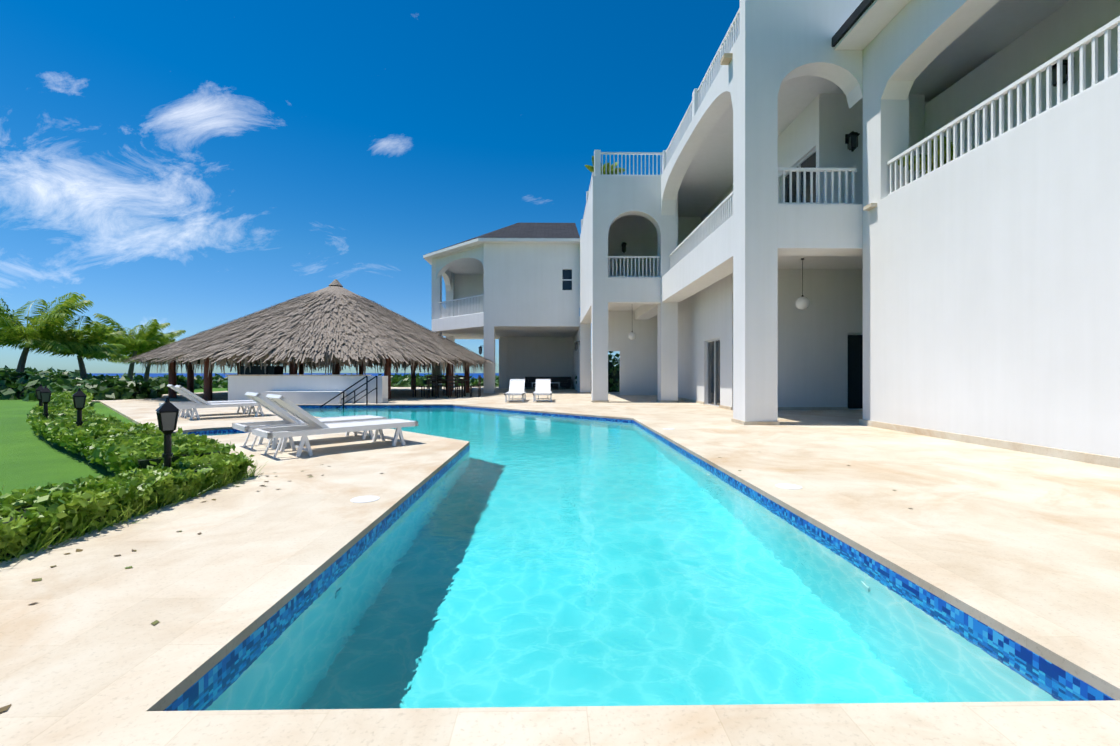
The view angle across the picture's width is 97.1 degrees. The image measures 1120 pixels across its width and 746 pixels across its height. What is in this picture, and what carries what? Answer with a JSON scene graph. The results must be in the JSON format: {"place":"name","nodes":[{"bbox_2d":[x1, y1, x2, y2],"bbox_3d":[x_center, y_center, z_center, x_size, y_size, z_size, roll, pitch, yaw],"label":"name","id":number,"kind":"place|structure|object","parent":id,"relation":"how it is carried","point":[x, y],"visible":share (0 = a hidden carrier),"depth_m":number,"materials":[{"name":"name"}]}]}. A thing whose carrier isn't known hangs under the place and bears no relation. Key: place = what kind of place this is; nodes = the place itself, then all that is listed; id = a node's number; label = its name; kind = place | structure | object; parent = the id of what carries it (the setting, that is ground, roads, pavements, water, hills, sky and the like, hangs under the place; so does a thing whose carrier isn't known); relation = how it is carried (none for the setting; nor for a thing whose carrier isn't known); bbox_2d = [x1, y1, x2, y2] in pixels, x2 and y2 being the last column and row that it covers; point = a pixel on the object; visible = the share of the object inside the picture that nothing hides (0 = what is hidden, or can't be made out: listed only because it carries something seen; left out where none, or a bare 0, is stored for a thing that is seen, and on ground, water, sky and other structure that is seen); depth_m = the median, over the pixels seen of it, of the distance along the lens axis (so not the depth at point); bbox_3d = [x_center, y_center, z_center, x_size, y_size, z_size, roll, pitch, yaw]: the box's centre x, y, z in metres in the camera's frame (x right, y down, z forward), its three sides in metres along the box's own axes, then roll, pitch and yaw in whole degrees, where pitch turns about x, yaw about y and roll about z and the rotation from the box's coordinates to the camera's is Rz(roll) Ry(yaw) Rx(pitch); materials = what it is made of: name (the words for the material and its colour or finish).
{"place":"outdoors","nodes":[
{"label":"outdoors","id":0,"kind":"place"},
{"bbox_2d":[0,387,229,560],"bbox_3d":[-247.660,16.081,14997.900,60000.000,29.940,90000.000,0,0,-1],"label":"terrain","id":1,"kind":"structure","parent":0,"point":[29,457],"depth_m":6.50,"materials":[{"name":"green plant"}]},
{"bbox_2d":[36,384,179,467],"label":"garden lamps","id":2,"kind":"object","parent":1,"relation":"on","point":[167,406],"visible":0.73,"depth_m":4.43,"materials":[{"name":"black metal"}]},
{"bbox_2d":[37,391,175,430],"bbox_3d":[-6.890,0.431,7.092,8.730,0.160,0.220,0,0,38],"label":"lamp glass","id":3,"kind":"object","parent":2,"relation":"attached to","point":[168,421],"visible":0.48,"depth_m":4.42,"materials":[{"name":"grey glass"}]},
{"bbox_2d":[26,389,233,475],"bbox_3d":[-10.955,0.838,11.244,19.384,0.559,1.591,0,0,43],"label":"hedge","id":4,"kind":"object","parent":1,"relation":"on","point":[124,440],"visible":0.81,"depth_m":6.10,"materials":[{"name":"green plant"}]},
{"bbox_2d":[0,444,266,563],"bbox_3d":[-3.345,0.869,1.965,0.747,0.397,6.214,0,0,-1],"label":"hedge","id":5,"kind":"object","parent":1,"relation":"on","point":[76,495],"depth_m":3.45,"materials":[{"name":"green plant"}]},
{"bbox_2d":[52,422,219,471],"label":"soil","id":6,"kind":"structure","parent":1,"relation":"on","point":[143,464],"depth_m":4.73,"materials":[{"name":"brown soil"}]},
{"bbox_2d":[0,351,619,401],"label":"bushes","id":7,"kind":"object","parent":1,"relation":"on","point":[58,381],"visible":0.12,"depth_m":21.65,"materials":[{"name":"green plant"}]},
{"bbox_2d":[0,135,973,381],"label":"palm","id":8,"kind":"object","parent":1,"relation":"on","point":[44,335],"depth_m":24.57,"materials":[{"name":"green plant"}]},
{"bbox_2d":[0,386,1119,745],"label":"deck","id":9,"kind":"structure","parent":1,"relation":"on","point":[1020,548],"depth_m":2.58,"materials":[{"name":"beige stone"}]},
{"bbox_2d":[183,429,242,434],"bbox_3d":[-6.189,1.473,8.937,1.440,0.755,1.440,0,0,-1],"label":"pool tile border","id":10,"kind":"object","parent":9,"relation":"in","point":[215,431],"visible":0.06,"depth_m":9.50,"materials":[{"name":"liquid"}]},
{"bbox_2d":[195,432,247,435],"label":"spa water","id":11,"kind":"structure","parent":10,"relation":"in","point":[222,433],"depth_m":9.41,"materials":[{"name":"blue liquid"}]},
{"bbox_2d":[228,376,387,403],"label":"bar wall","id":12,"kind":"structure","parent":9,"relation":"on","point":[309,389],"depth_m":17.27,"materials":[{"name":"white paint"}]},
{"bbox_2d":[225,375,370,375],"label":"bar countertop","id":13,"kind":"structure","parent":12,"relation":"on","point":[297,375],"depth_m":17.23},
{"bbox_2d":[168,357,469,400],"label":"wooden posts","id":14,"kind":"object","parent":9,"relation":"on","point":[172,380],"visible":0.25,"depth_m":20.64,"materials":[{"name":"brown wood"}]},
{"bbox_2d":[121,279,498,375],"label":"thatched roof","id":15,"kind":"structure","parent":14,"relation":"on","point":[335,321],"depth_m":19.96,"materials":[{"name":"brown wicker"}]},
{"bbox_2d":[159,379,551,457],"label":"lounge chairs","id":16,"kind":"object","parent":9,"relation":"on","point":[304,425],"visible":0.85,"depth_m":7.17,"materials":[{"name":"white plastic"}]},
{"bbox_2d":[0,457,849,711],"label":"fallen leaves","id":17,"kind":"object","parent":9,"relation":"on","point":[4,708],"visible":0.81,"depth_m":2.67,"materials":[{"name":"brown plant"}]},
{"bbox_2d":[412,375,480,397],"bbox_3d":[-5.004,0.576,21.933,2.960,0.950,2.010,0,0,-1],"label":"palapa furniture","id":18,"kind":"object","parent":9,"relation":"on","point":[463,387],"visible":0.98,"depth_m":21.68,"materials":[{"name":"brown wood"}]},
{"bbox_2d":[350,428,801,502],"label":"fittings","id":19,"kind":"object","parent":9,"relation":"on","point":[363,499],"visible":0.6,"depth_m":4.19,"materials":[{"name":"white"}]},
{"bbox_2d":[163,406,1114,710],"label":"pool","id":20,"kind":"structure","parent":9,"relation":"in","point":[971,622],"depth_m":2.42,"materials":[{"name":"blue tile"}]},
{"bbox_2d":[182,407,1088,710],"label":"pool water","id":21,"kind":"structure","parent":20,"relation":"in","point":[514,559],"depth_m":2.43,"materials":[{"name":"blue liquid"}]},
{"bbox_2d":[226,0,1067,408],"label":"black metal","id":22,"kind":"object","parent":9,"relation":"on","point":[836,38],"visible":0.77,"depth_m":16.02,"materials":[{"name":"black metal"}]},
{"bbox_2d":[628,297,809,339],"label":"globes","id":23,"kind":"object","parent":22,"relation":"on","point":[802,303],"visible":1,"depth_m":12.66,"materials":[{"name":"white glass"}]},
{"bbox_2d":[479,65,1065,352],"bbox_3d":[3.783,-3.349,18.542,3.907,4.625,21.941,0,0,-37],"label":"lantern glass","id":24,"kind":"object","parent":22,"relation":"attached to","point":[854,141],"visible":0.56,"depth_m":11.79,"materials":[{"name":"grey glass"}]},
{"bbox_2d":[432,0,1119,457],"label":"villa","id":25,"kind":"object","parent":9,"relation":"on","point":[974,290],"depth_m":10.01,"materials":[{"name":"white paint"}]},
{"bbox_2d":[423,238,579,264],"bbox_3d":[-3.576,-6.867,30.858,9.050,0.155,10.850,0,0,-1],"label":"eave board","id":26,"kind":"object","parent":25,"relation":"on","point":[451,249],"visible":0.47,"depth_m":25.73,"materials":[{"name":"white paint"}]},
{"bbox_2d":[425,223,579,254],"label":"hip roof","id":27,"kind":"structure","parent":25,"relation":"on","point":[543,230],"depth_m":27.57,"materials":[{"name":"grey"}]},
{"bbox_2d":[531,148,862,409],"bbox_3d":[2.984,-2.284,22.479,4.038,6.670,21.333,0,0,-29],"label":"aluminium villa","id":28,"kind":"object","parent":25,"relation":"attached to","point":[798,165],"visible":0.27,"depth_m":14.19,"materials":[{"name":"black metal"}]},
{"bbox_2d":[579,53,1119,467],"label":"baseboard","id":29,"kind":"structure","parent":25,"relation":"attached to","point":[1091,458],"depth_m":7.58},
{"bbox_2d":[87,373,498,379],"bbox_3d":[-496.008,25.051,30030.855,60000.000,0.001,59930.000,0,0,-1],"label":"sea","id":30,"kind":"structure","parent":0,"point":[153,375],"depth_m":8264.32,"materials":[{"name":"blue liquid"}]},
{"bbox_2d":[0,0,739,372],"label":"sky","id":31,"kind":"structure","parent":0,"point":[193,166],"materials":[{"name":"blue"}]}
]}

